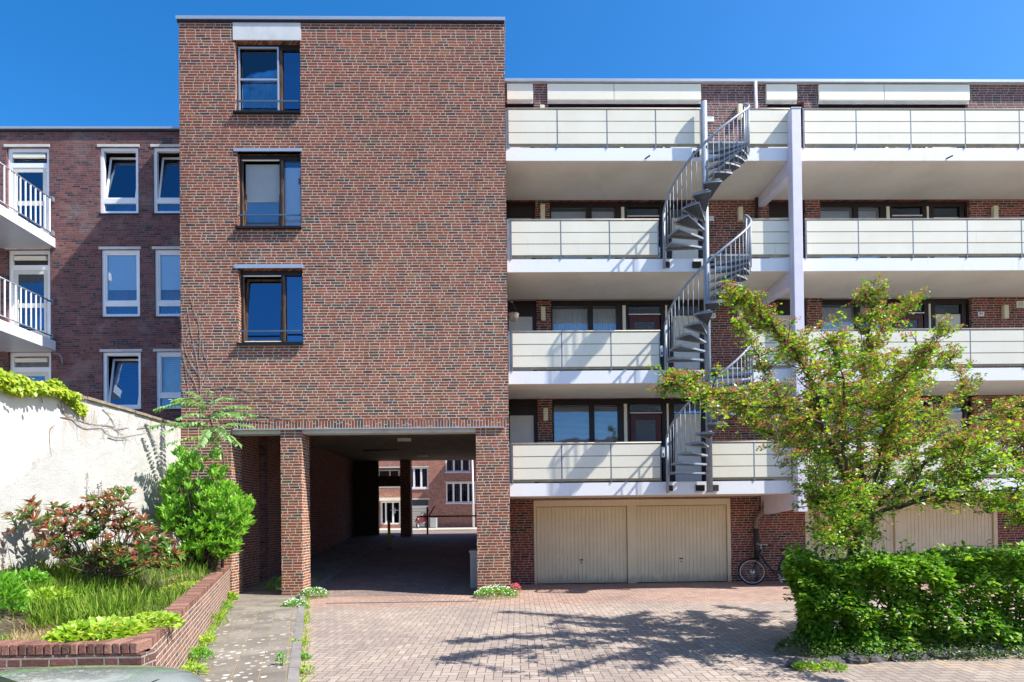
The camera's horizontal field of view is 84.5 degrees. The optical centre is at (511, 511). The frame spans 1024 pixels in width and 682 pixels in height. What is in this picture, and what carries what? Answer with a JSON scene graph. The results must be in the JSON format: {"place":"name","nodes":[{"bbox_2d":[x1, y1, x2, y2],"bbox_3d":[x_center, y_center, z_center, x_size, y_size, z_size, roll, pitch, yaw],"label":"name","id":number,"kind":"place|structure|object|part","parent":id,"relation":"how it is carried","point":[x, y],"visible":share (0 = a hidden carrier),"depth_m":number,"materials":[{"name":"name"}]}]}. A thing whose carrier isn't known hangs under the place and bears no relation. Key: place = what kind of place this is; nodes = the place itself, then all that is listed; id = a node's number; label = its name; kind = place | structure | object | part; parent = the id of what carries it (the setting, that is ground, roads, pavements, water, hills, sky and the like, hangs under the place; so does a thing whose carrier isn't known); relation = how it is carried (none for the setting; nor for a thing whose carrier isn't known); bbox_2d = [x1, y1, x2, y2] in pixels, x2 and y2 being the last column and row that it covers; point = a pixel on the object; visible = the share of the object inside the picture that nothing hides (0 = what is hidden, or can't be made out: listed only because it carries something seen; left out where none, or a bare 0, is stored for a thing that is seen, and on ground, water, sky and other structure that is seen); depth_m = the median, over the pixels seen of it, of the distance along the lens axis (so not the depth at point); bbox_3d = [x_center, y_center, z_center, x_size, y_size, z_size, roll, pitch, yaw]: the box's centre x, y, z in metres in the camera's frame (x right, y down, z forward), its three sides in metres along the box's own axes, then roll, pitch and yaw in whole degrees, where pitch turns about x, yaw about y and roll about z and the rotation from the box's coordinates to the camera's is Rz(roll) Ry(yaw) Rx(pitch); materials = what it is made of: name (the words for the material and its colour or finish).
{"place":"outdoors","nodes":[
{"label":"outdoors","id":0,"kind":"place"},
{"bbox_2d":[0,126,268,581],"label":"apartment wing","id":1,"kind":"structure","parent":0,"point":[90,306],"depth_m":15.40,"materials":[{"name":"brown brick"}]},
{"bbox_2d":[4,144,49,233],"bbox_3d":[-13.228,-8.706,15.425,1.221,2.631,0.160,-1,-1,-1],"label":"balcony door","id":2,"kind":"structure","parent":1,"relation":"in","point":[32,165],"depth_m":15.44,"materials":[{"name":"white paint"}]},
{"bbox_2d":[5,248,50,338],"bbox_3d":[-13.177,-5.896,15.398,1.220,2.636,0.160,-1,-1,-1],"label":"balcony door","id":3,"kind":"structure","parent":1,"relation":"in","point":[30,270],"depth_m":15.42,"materials":[{"name":"white paint"}]},
{"bbox_2d":[10,351,51,380],"bbox_3d":[-13.127,-3.108,15.372,1.218,2.614,0.160,-1,-1,-1],"label":"balcony door","id":4,"kind":"structure","parent":1,"relation":"in","point":[20,362],"depth_m":15.38,"materials":[{"name":"white paint"}]},
{"bbox_2d":[97,144,139,214],"bbox_3d":[-10.767,-9.078,15.575,1.138,1.945,0.364,-1,-1,-1],"label":"window","id":5,"kind":"structure","parent":1,"relation":"in","point":[120,196],"depth_m":15.50,"materials":[{"name":"white paint"}]},
{"bbox_2d":[98,246,140,317],"bbox_3d":[-10.706,-6.254,15.509,1.136,1.960,0.284,-1,-1,-1],"label":"window","id":6,"kind":"structure","parent":1,"relation":"in","point":[120,268],"depth_m":15.49,"materials":[{"name":"blue glass"}]},
{"bbox_2d":[100,349,141,410],"bbox_3d":[-10.663,-3.584,15.627,1.134,1.684,0.570,-1,-1,-1],"label":"window","id":7,"kind":"structure","parent":1,"relation":"in","point":[130,393],"depth_m":15.63,"materials":[{"name":"white paint"}]},
{"bbox_2d":[150,144,179,214],"bbox_3d":[-9.330,-9.095,15.601,1.138,1.945,0.362,-1,-1,-1],"label":"window","id":8,"kind":"structure","parent":1,"relation":"in","point":[167,192],"depth_m":15.55,"materials":[{"name":"white paint"}]},
{"bbox_2d":[152,246,180,317],"bbox_3d":[-9.269,-6.271,15.536,1.136,1.960,0.284,-1,-1,-1],"label":"window","id":9,"kind":"structure","parent":1,"relation":"in","point":[167,262],"depth_m":15.52,"materials":[{"name":"blue glass"}]},
{"bbox_2d":[153,349,180,410],"bbox_3d":[-9.222,-3.603,15.484,1.134,1.684,0.230,-1,-1,-1],"label":"window","id":10,"kind":"structure","parent":1,"relation":"in","point":[172,360],"depth_m":15.58,"materials":[{"name":"blue glass"}]},
{"bbox_2d":[185,530,415,681],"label":"pavement","id":11,"kind":"structure","parent":0,"point":[255,635],"depth_m":9.43,"materials":[{"name":"concrete"}]},
{"bbox_2d":[180,661,209,674],"bbox_3d":[-3.789,1.865,6.697,0.355,0.185,0.321,0,-1,-37],"label":"weed","id":12,"kind":"object","parent":11,"relation":"on","point":[196,666],"visible":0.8,"depth_m":6.68,"materials":[{"name":"green plant"}]},
{"bbox_2d":[188,646,215,660],"bbox_3d":[-4.127,1.864,7.373,0.466,0.209,0.367,-1,-1,-1],"label":"weed","id":13,"kind":"object","parent":11,"relation":"on","point":[207,652],"visible":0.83,"depth_m":7.37,"materials":[{"name":"green plant"}]},
{"bbox_2d":[199,634,218,643],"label":"weed","id":14,"kind":"object","parent":11,"relation":"on","point":[202,638],"visible":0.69,"depth_m":8.32,"materials":[{"name":"green plant"}]},
{"bbox_2d":[211,612,229,624],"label":"weed","id":15,"kind":"object","parent":11,"relation":"on","point":[222,617],"visible":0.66,"depth_m":9.80,"materials":[{"name":"green plant"}]},
{"bbox_2d":[220,601,233,608],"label":"weed","id":16,"kind":"object","parent":11,"relation":"on","point":[226,604],"visible":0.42,"depth_m":11.48,"materials":[{"name":"green plant"}]},
{"bbox_2d":[227,591,239,599],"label":"weed","id":17,"kind":"object","parent":11,"relation":"on","point":[230,594],"visible":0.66,"depth_m":12.87,"materials":[{"name":"green plant"}]},
{"bbox_2d":[265,576,281,590],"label":"weed","id":18,"kind":"object","parent":11,"relation":"on","point":[271,582],"visible":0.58,"depth_m":14.25,"materials":[{"name":"green plant"}]},
{"bbox_2d":[274,651,287,665],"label":"weed","id":19,"kind":"object","parent":11,"relation":"on","point":[281,655],"visible":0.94,"depth_m":7.06,"materials":[{"name":"green plant"}]},
{"bbox_2d":[308,531,477,596],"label":"underpass road","id":20,"kind":"structure","parent":0,"point":[430,563],"depth_m":17.34,"materials":[{"name":"grey asphalt"}]},
{"bbox_2d":[387,521,391,548],"bbox_3d":[-4.688,0.894,21.510,0.200,1.088,0.200,-1,-1,-1],"label":"bollard","id":21,"kind":"object","parent":20,"relation":"on","point":[389,535],"visible":1,"depth_m":21.46,"materials":[{"name":"metal"}]},
{"bbox_2d":[420,506,476,534],"bbox_3d":[-2.072,0.393,26.964,4.641,1.376,0.080,-1,-1,-1],"label":"barrier","id":22,"kind":"object","parent":20,"relation":"on","point":[426,516],"visible":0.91,"depth_m":26.91,"materials":[{"name":"black metal"}]},
{"bbox_2d":[469,550,477,587],"bbox_3d":[-0.919,1.524,14.921,0.403,0.999,0.560,-1,-1,-1],"label":"street cabinet","id":23,"kind":"object","parent":20,"relation":"on","point":[473,569],"visible":0.48,"depth_m":14.67,"materials":[{"name":"grey metal"}]},
{"bbox_2d":[380,527,476,530],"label":"pavement","id":24,"kind":"structure","parent":0,"point":[442,529],"depth_m":34.35,"materials":[{"name":"grey concrete"}]},
{"bbox_2d":[415,510,429,527],"bbox_3d":[-6.109,0.515,38.075,0.672,1.240,1.618,-1,-1,31],"label":"scooter","id":25,"kind":"object","parent":24,"relation":"on","point":[419,520],"visible":0.84,"depth_m":37.58,"materials":[{"name":"plastic"}]},
{"bbox_2d":[430,518,436,527],"bbox_3d":[-5.363,0.782,38.495,0.471,0.696,0.415,-1,-1,-1],"label":"utility cabinet","id":26,"kind":"object","parent":24,"relation":"on","point":[433,522],"visible":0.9,"depth_m":38.29,"materials":[{"name":"metal"}]},
{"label":"door","id":27,"kind":"part","parent":26,"relation":"part of","materials":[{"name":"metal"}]},
{"bbox_2d":[471,460,474,527],"bbox_3d":[-3.251,-1.762,37.966,1.431,5.725,0.200,-1,-1,-1],"label":"lamp post","id":28,"kind":"object","parent":24,"relation":"on","point":[473,513],"visible":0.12,"depth_m":37.92,"materials":[{"name":"white metal"}]},
{"bbox_2d":[0,0,1023,125],"label":"sky","id":29,"kind":"structure","parent":0,"point":[63,62],"materials":[{"name":"blue"}]},
{"bbox_2d":[297,578,1023,681],"bbox_3d":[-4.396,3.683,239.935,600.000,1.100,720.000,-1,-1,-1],"label":"ground","id":30,"kind":"structure","parent":0,"point":[707,631],"depth_m":8.66,"materials":[{"name":"beige brick"}]},
{"bbox_2d":[0,380,180,570],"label":"garden wall","id":31,"kind":"structure","parent":30,"relation":"on","point":[30,465],"depth_m":10.08,"materials":[{"name":"white paint"}]},
{"bbox_2d":[0,367,89,417],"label":"creeper","id":32,"kind":"object","parent":31,"relation":"on","point":[18,385],"visible":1,"depth_m":9.23,"materials":[{"name":"green plant"}]},
{"bbox_2d":[41,404,147,454],"bbox_3d":[-7.910,-1.524,10.908,0.014,1.232,2.969,-1,-1,-1],"label":"bare creeper","id":33,"kind":"object","parent":31,"relation":"attached to","point":[111,427],"visible":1,"depth_m":10.86,"materials":[{"name":"brown plant"}]},
{"bbox_2d":[0,665,205,681],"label":"parked car","id":34,"kind":"object","parent":30,"relation":"on","point":[110,673],"visible":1,"depth_m":3.32,"materials":[{"name":"paint"}]},
{"bbox_2d":[0,551,229,669],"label":"brick planter","id":35,"kind":"object","parent":30,"relation":"on","point":[198,604],"visible":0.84,"depth_m":5.74,"materials":[{"name":"brick"}]},
{"bbox_2d":[0,532,5,568],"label":"dead flower spikes","id":36,"kind":"object","parent":35,"relation":"on","point":[2,551],"visible":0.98,"depth_m":8.26,"materials":[{"name":"brown plant"}]},
{"bbox_2d":[0,570,32,614],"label":"garden plant","id":37,"kind":"object","parent":35,"relation":"on","point":[6,578],"visible":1,"depth_m":6.72,"materials":[{"name":"green plant"}]},
{"bbox_2d":[6,566,59,590],"bbox_3d":[-6.887,0.988,7.993,0.810,0.469,0.771,-1,-1,-1],"label":"garden plant","id":38,"kind":"object","parent":35,"relation":"on","point":[25,574],"visible":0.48,"depth_m":7.94,"materials":[{"name":"green plant"}]},
{"bbox_2d":[13,585,81,611],"bbox_3d":[-6.077,1.156,7.410,0.840,0.359,0.640,-1,-1,-1],"label":"garden plant","id":39,"kind":"object","parent":35,"relation":"on","point":[52,593],"visible":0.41,"depth_m":7.35,"materials":[{"name":"green plant"}]},
{"bbox_2d":[2,614,129,639],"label":"dry grass","id":40,"kind":"structure","parent":35,"relation":"on","point":[39,632],"depth_m":6.17,"materials":[{"name":"beige plant"}]},
{"bbox_2d":[1,485,185,580],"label":"photinia shrub","id":41,"kind":"object","parent":35,"relation":"on","point":[116,557],"visible":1,"depth_m":8.67,"materials":[{"name":"green plant"}]},
{"bbox_2d":[84,474,102,546],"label":"dead flower spikes","id":42,"kind":"object","parent":35,"relation":"on","point":[98,499],"visible":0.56,"depth_m":9.57,"materials":[{"name":"brown plant"}]},
{"bbox_2d":[40,613,155,642],"bbox_3d":[-3.972,1.134,5.412,0.973,0.259,0.813,-1,-1,-1],"label":"ladys mantle","id":43,"kind":"object","parent":35,"relation":"on","point":[113,626],"visible":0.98,"depth_m":5.25,"materials":[{"name":"green plant"}]},
{"bbox_2d":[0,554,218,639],"bbox_3d":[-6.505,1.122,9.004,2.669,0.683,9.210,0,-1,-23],"label":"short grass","id":44,"kind":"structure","parent":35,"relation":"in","point":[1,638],"depth_m":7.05,"materials":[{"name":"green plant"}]},
{"bbox_2d":[0,540,219,630],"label":"tall grass","id":45,"kind":"structure","parent":35,"relation":"on","point":[129,600],"depth_m":7.80,"materials":[{"name":"green plant"}]},
{"bbox_2d":[128,609,186,635],"bbox_3d":[-3.765,1.154,5.882,0.594,0.251,0.800,-1,-1,-1],"label":"ladys mantle","id":46,"kind":"object","parent":35,"relation":"on","point":[151,617],"visible":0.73,"depth_m":5.83,"materials":[{"name":"green plant"}]},
{"bbox_2d":[150,580,199,592],"bbox_3d":[-5.795,1.322,9.973,0.655,0.161,1.839,-1,-1,-1],"label":"stonecrop","id":47,"kind":"object","parent":35,"relation":"on","point":[185,583],"visible":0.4,"depth_m":9.80,"materials":[{"name":"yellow plant"}]},
{"bbox_2d":[165,573,205,582],"bbox_3d":[-6.250,1.261,10.789,0.555,0.151,1.432,-1,-1,-1],"label":"stonecrop","id":48,"kind":"object","parent":35,"relation":"on","point":[182,576],"visible":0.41,"depth_m":10.54,"materials":[{"name":"green plant"}]},
{"bbox_2d":[148,390,258,567],"bbox_3d":[-6.633,-0.700,12.263,2.298,3.995,1.863,-1,-1,-1],"label":"tree of heaven sapling","id":49,"kind":"object","parent":35,"relation":"on","point":[208,433],"visible":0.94,"depth_m":12.24,"materials":[{"name":"green plant"}]},
{"bbox_2d":[153,444,256,566],"bbox_3d":[-6.610,-0.170,12.206,1.959,2.758,3.575,0,-1,-36],"label":"laurel shrub","id":50,"kind":"object","parent":35,"relation":"on","point":[203,530],"visible":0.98,"depth_m":11.76,"materials":[{"name":"green plant"}]},
{"bbox_2d":[183,597,312,681],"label":"wall foot grass","id":51,"kind":"structure","parent":30,"relation":"on","point":[213,627],"depth_m":9.11,"materials":[{"name":"green plant"}]},
{"bbox_2d":[280,597,310,608],"bbox_3d":[-4.606,1.960,11.954,0.658,0.265,0.533,-1,-1,-1],"label":"daisy cushion","id":52,"kind":"object","parent":30,"relation":"on","point":[297,601],"visible":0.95,"depth_m":11.91,"materials":[{"name":"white plant"}]},
{"bbox_2d":[290,638,306,645],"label":"weed","id":53,"kind":"object","parent":30,"relation":"on","point":[303,641],"visible":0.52,"depth_m":8.45,"materials":[{"name":"green plant"}]},
{"bbox_2d":[301,652,312,659],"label":"weed","id":54,"kind":"object","parent":30,"relation":"on","point":[306,655],"visible":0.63,"depth_m":7.64,"materials":[{"name":"green plant"}]},
{"bbox_2d":[300,662,315,674],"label":"weed","id":55,"kind":"object","parent":30,"relation":"on","point":[302,668],"visible":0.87,"depth_m":6.90,"materials":[{"name":"green plant"}]},
{"bbox_2d":[297,587,329,598],"bbox_3d":[-4.821,1.955,13.637,0.808,0.313,0.645,-1,-1,-1],"label":"daisy cushion","id":56,"kind":"object","parent":30,"relation":"on","point":[314,591],"visible":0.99,"depth_m":13.57,"materials":[{"name":"white plant"}]},
{"bbox_2d":[175,15,510,596],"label":"apartment tower","id":57,"kind":"structure","parent":30,"relation":"on","point":[343,256],"depth_m":13.70,"materials":[{"name":"brick"}]},
{"bbox_2d":[174,299,302,424],"bbox_3d":[-6.597,-3.652,13.595,3.089,3.252,0.011,-1,-1,-1],"label":"dead vine","id":58,"kind":"object","parent":57,"relation":"attached to","point":[211,372],"visible":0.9,"depth_m":13.58,"materials":[{"name":"brown plant"}]},
{"bbox_2d":[233,45,300,114],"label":"window","id":59,"kind":"structure","parent":57,"relation":"in","point":[269,75],"depth_m":13.85,"materials":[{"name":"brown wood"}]},
{"bbox_2d":[235,155,301,228],"bbox_3d":[-5.901,-7.784,13.807,1.574,1.890,0.445,-1,-1,-1],"label":"window","id":60,"kind":"structure","parent":57,"relation":"in","point":[272,192],"depth_m":13.88,"materials":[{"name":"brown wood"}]},
{"bbox_2d":[236,271,303,345],"bbox_3d":[-5.852,-4.949,13.766,1.584,1.870,0.415,-1,-1,-1],"label":"window","id":61,"kind":"structure","parent":57,"relation":"in","point":[274,307],"depth_m":13.82,"materials":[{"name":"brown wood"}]},
{"bbox_2d":[508,301,518,321],"bbox_3d":[0.034,-4.940,13.872,0.280,0.508,0.273,-1,-1,-1],"label":"hanging basket","id":62,"kind":"object","parent":57,"relation":"hanging from","point":[513,316],"visible":1,"depth_m":13.79,"materials":[{"name":"beige plastic"}]},
{"bbox_2d":[287,530,419,681],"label":"kerb","id":63,"kind":"structure","parent":30,"relation":"on","point":[294,669],"depth_m":9.95,"materials":[{"name":"concrete"}]},
{"bbox_2d":[325,601,469,603],"bbox_3d":[-2.485,2.071,12.737,3.438,0.060,0.080,-1,-1,-1],"label":"drain channel","id":64,"kind":"object","parent":30,"relation":"on","point":[400,602],"visible":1,"depth_m":12.72,"materials":[{"name":"grey metal"}]},
{"bbox_2d":[379,460,476,527],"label":"building","id":65,"kind":"structure","parent":30,"relation":"on","point":[443,487],"depth_m":39.94,"materials":[{"name":"brick"}]},
{"bbox_2d":[379,498,400,524],"bbox_3d":[-8.693,-0.024,39.682,1.825,1.886,0.666,-1,-1,-1],"label":"entrance door","id":66,"kind":"structure","parent":65,"relation":"in","point":[382,500],"depth_m":39.89,"materials":[{"name":"white paint"}]},
{"bbox_2d":[412,466,428,488],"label":"window","id":67,"kind":"structure","parent":65,"relation":"in","point":[414,468],"depth_m":39.97,"materials":[{"name":"white paint"}]},
{"bbox_2d":[412,498,429,526],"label":"garage door","id":68,"kind":"structure","parent":65,"relation":"in","point":[418,504],"depth_m":39.94,"materials":[{"name":"white metal"}]},
{"bbox_2d":[445,460,470,472],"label":"window","id":69,"kind":"structure","parent":65,"relation":"in","point":[454,461],"depth_m":40.03,"materials":[{"name":"white paint"}]},
{"bbox_2d":[445,481,475,503],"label":"window","id":70,"kind":"structure","parent":65,"relation":"in","point":[449,482],"depth_m":40.01,"materials":[{"name":"white paint"}]},
{"bbox_2d":[473,584,518,599],"bbox_3d":[-0.388,1.895,13.358,1.113,0.322,0.882,-1,-1,-1],"label":"daisy cushion","id":71,"kind":"object","parent":30,"relation":"on","point":[494,588],"visible":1,"depth_m":13.26,"materials":[{"name":"white plant"}]},
{"bbox_2d":[509,583,521,593],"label":"red flower","id":72,"kind":"object","parent":30,"relation":"on","point":[516,585],"visible":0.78,"depth_m":13.62,"materials":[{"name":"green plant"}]},
{"bbox_2d":[737,543,789,584],"bbox_3d":[6.991,1.407,15.118,1.821,1.113,0.610,-1,-1,-1],"label":"bicycle","id":73,"kind":"object","parent":30,"relation":"on","point":[778,571],"visible":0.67,"depth_m":15.09,"materials":[{"name":"black metal"}]},
{"bbox_2d":[505,78,1023,584],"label":"gallery block","id":74,"kind":"structure","parent":30,"relation":"on","point":[835,190],"depth_m":15.20,"materials":[{"name":"brick"}]},
{"bbox_2d":[536,506,626,583],"bbox_3d":[1.964,0.935,15.808,2.533,2.143,0.065,-1,-1,-1],"label":"garage door","id":75,"kind":"structure","parent":74,"relation":"in","point":[575,544],"depth_m":15.81,"materials":[{"name":"paint"}]},
{"bbox_2d":[636,505,726,581],"bbox_3d":[4.780,0.902,15.860,2.542,2.143,0.065,-1,-1,-1],"label":"garage door","id":76,"kind":"structure","parent":74,"relation":"in","point":[686,543],"depth_m":15.87,"materials":[{"name":"paint"}]},
{"bbox_2d":[662,100,753,492],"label":"spiral staircase","id":77,"kind":"structure","parent":74,"relation":"attached to","point":[730,159],"depth_m":13.70,"materials":[{"name":"metal"}]},
{"bbox_2d":[808,504,893,559],"bbox_3d":[9.597,0.845,15.967,2.468,2.143,0.030,-1,-1,-1],"label":"garage door","id":78,"kind":"structure","parent":74,"relation":"in","point":[889,544],"depth_m":15.97,"materials":[{"name":"paint"}]},
{"bbox_2d":[904,502,991,577],"bbox_3d":[12.394,0.812,16.018,2.558,2.143,0.030,-1,-1,-1],"label":"garage door","id":79,"kind":"structure","parent":74,"relation":"in","point":[929,528],"depth_m":16.01,"materials":[{"name":"paint"}]},
{"bbox_2d":[785,657,804,667],"bbox_3d":[3.510,1.905,7.005,0.282,0.193,0.123,-1,-1,-17],"label":"edging stone","id":80,"kind":"object","parent":30,"relation":"on","point":[789,662],"visible":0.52,"depth_m":6.97,"materials":[{"name":"grey stone"}]},
{"bbox_2d":[772,634,818,656],"bbox_3d":[3.801,1.797,7.557,0.598,0.306,0.495,-1,-1,-1],"label":"weed","id":81,"kind":"object","parent":30,"relation":"on","point":[783,644],"visible":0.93,"depth_m":7.53,"materials":[{"name":"green plant"}]},
{"bbox_2d":[791,660,821,671],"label":"weed","id":82,"kind":"object","parent":30,"relation":"on","point":[801,664],"visible":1,"depth_m":6.83,"materials":[{"name":"green plant"}]},
{"bbox_2d":[806,658,821,665],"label":"edging stone","id":83,"kind":"object","parent":30,"relation":"on","point":[816,660],"visible":0.38,"depth_m":7.02,"materials":[{"name":"grey stone"}]},
{"bbox_2d":[816,660,848,671],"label":"weed","id":84,"kind":"object","parent":30,"relation":"on","point":[840,666],"visible":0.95,"depth_m":6.81,"materials":[{"name":"green plant"}]},
{"bbox_2d":[645,272,1023,627],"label":"hawthorn tree","id":85,"kind":"object","parent":30,"relation":"on","point":[891,402],"visible":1,"depth_m":7.77,"materials":[{"name":"green plant"}]},
{"bbox_2d":[825,656,845,663],"bbox_3d":[4.041,1.902,7.088,0.310,0.180,0.135,0,-1,-20],"label":"edging stone","id":86,"kind":"object","parent":30,"relation":"on","point":[835,659],"visible":0.49,"depth_m":7.07,"materials":[{"name":"grey stone"}]},
{"bbox_2d":[841,653,868,663],"bbox_3d":[4.329,1.893,7.123,0.332,0.211,0.145,-1,-1,17],"label":"edging stone","id":87,"kind":"object","parent":30,"relation":"on","point":[853,658],"visible":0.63,"depth_m":7.08,"materials":[{"name":"grey stone"}]},
{"bbox_2d":[867,654,885,662],"bbox_3d":[4.628,1.898,7.179,0.279,0.169,0.122,-1,-1,-18],"label":"edging stone","id":88,"kind":"object","parent":30,"relation":"on","point":[877,658],"visible":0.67,"depth_m":7.14,"materials":[{"name":"grey stone"}]},
{"bbox_2d":[888,652,903,661],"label":"edging stone","id":89,"kind":"object","parent":30,"relation":"on","point":[893,659],"visible":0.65,"depth_m":7.18,"materials":[{"name":"grey stone"}]},
{"bbox_2d":[778,532,1023,653],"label":"hedge","id":90,"kind":"object","parent":30,"relation":"on","point":[813,583],"visible":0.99,"depth_m":7.54,"materials":[{"name":"green plant"}]},
{"bbox_2d":[800,630,1023,661],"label":"ivy undergrowth","id":91,"kind":"object","parent":30,"relation":"on","point":[1020,653],"visible":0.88,"depth_m":7.24,"materials":[{"name":"green plant"}]},
{"bbox_2d":[906,652,930,659],"bbox_3d":[5.232,1.893,7.274,0.287,0.164,0.125,-1,-1,0],"label":"edging stone","id":92,"kind":"object","parent":30,"relation":"on","point":[922,657],"visible":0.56,"depth_m":7.24,"materials":[{"name":"grey stone"}]},
{"bbox_2d":[926,650,951,658],"bbox_3d":[5.534,1.885,7.312,0.299,0.184,0.130,-1,-1,18],"label":"edging stone","id":93,"kind":"object","parent":30,"relation":"on","point":[938,657],"visible":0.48,"depth_m":7.28,"materials":[{"name":"grey stone"}]},
{"bbox_2d":[944,647,973,658],"bbox_3d":[5.806,1.876,7.365,0.344,0.216,0.150,-1,-1,18],"label":"edging stone","id":94,"kind":"object","parent":30,"relation":"on","point":[959,653],"visible":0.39,"depth_m":7.32,"materials":[{"name":"grey stone"}]},
{"bbox_2d":[978,644,1008,655],"bbox_3d":[6.330,1.869,7.447,0.346,0.226,0.150,-1,-1,14],"label":"edging stone","id":95,"kind":"object","parent":30,"relation":"on","point":[996,647],"visible":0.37,"depth_m":7.41,"materials":[{"name":"grey stone"}]},
{"bbox_2d":[1003,647,1017,654],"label":"edging stone","id":96,"kind":"object","parent":30,"relation":"on","point":[1015,652],"visible":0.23,"depth_m":7.43,"materials":[{"name":"grey stone"}]}
]}

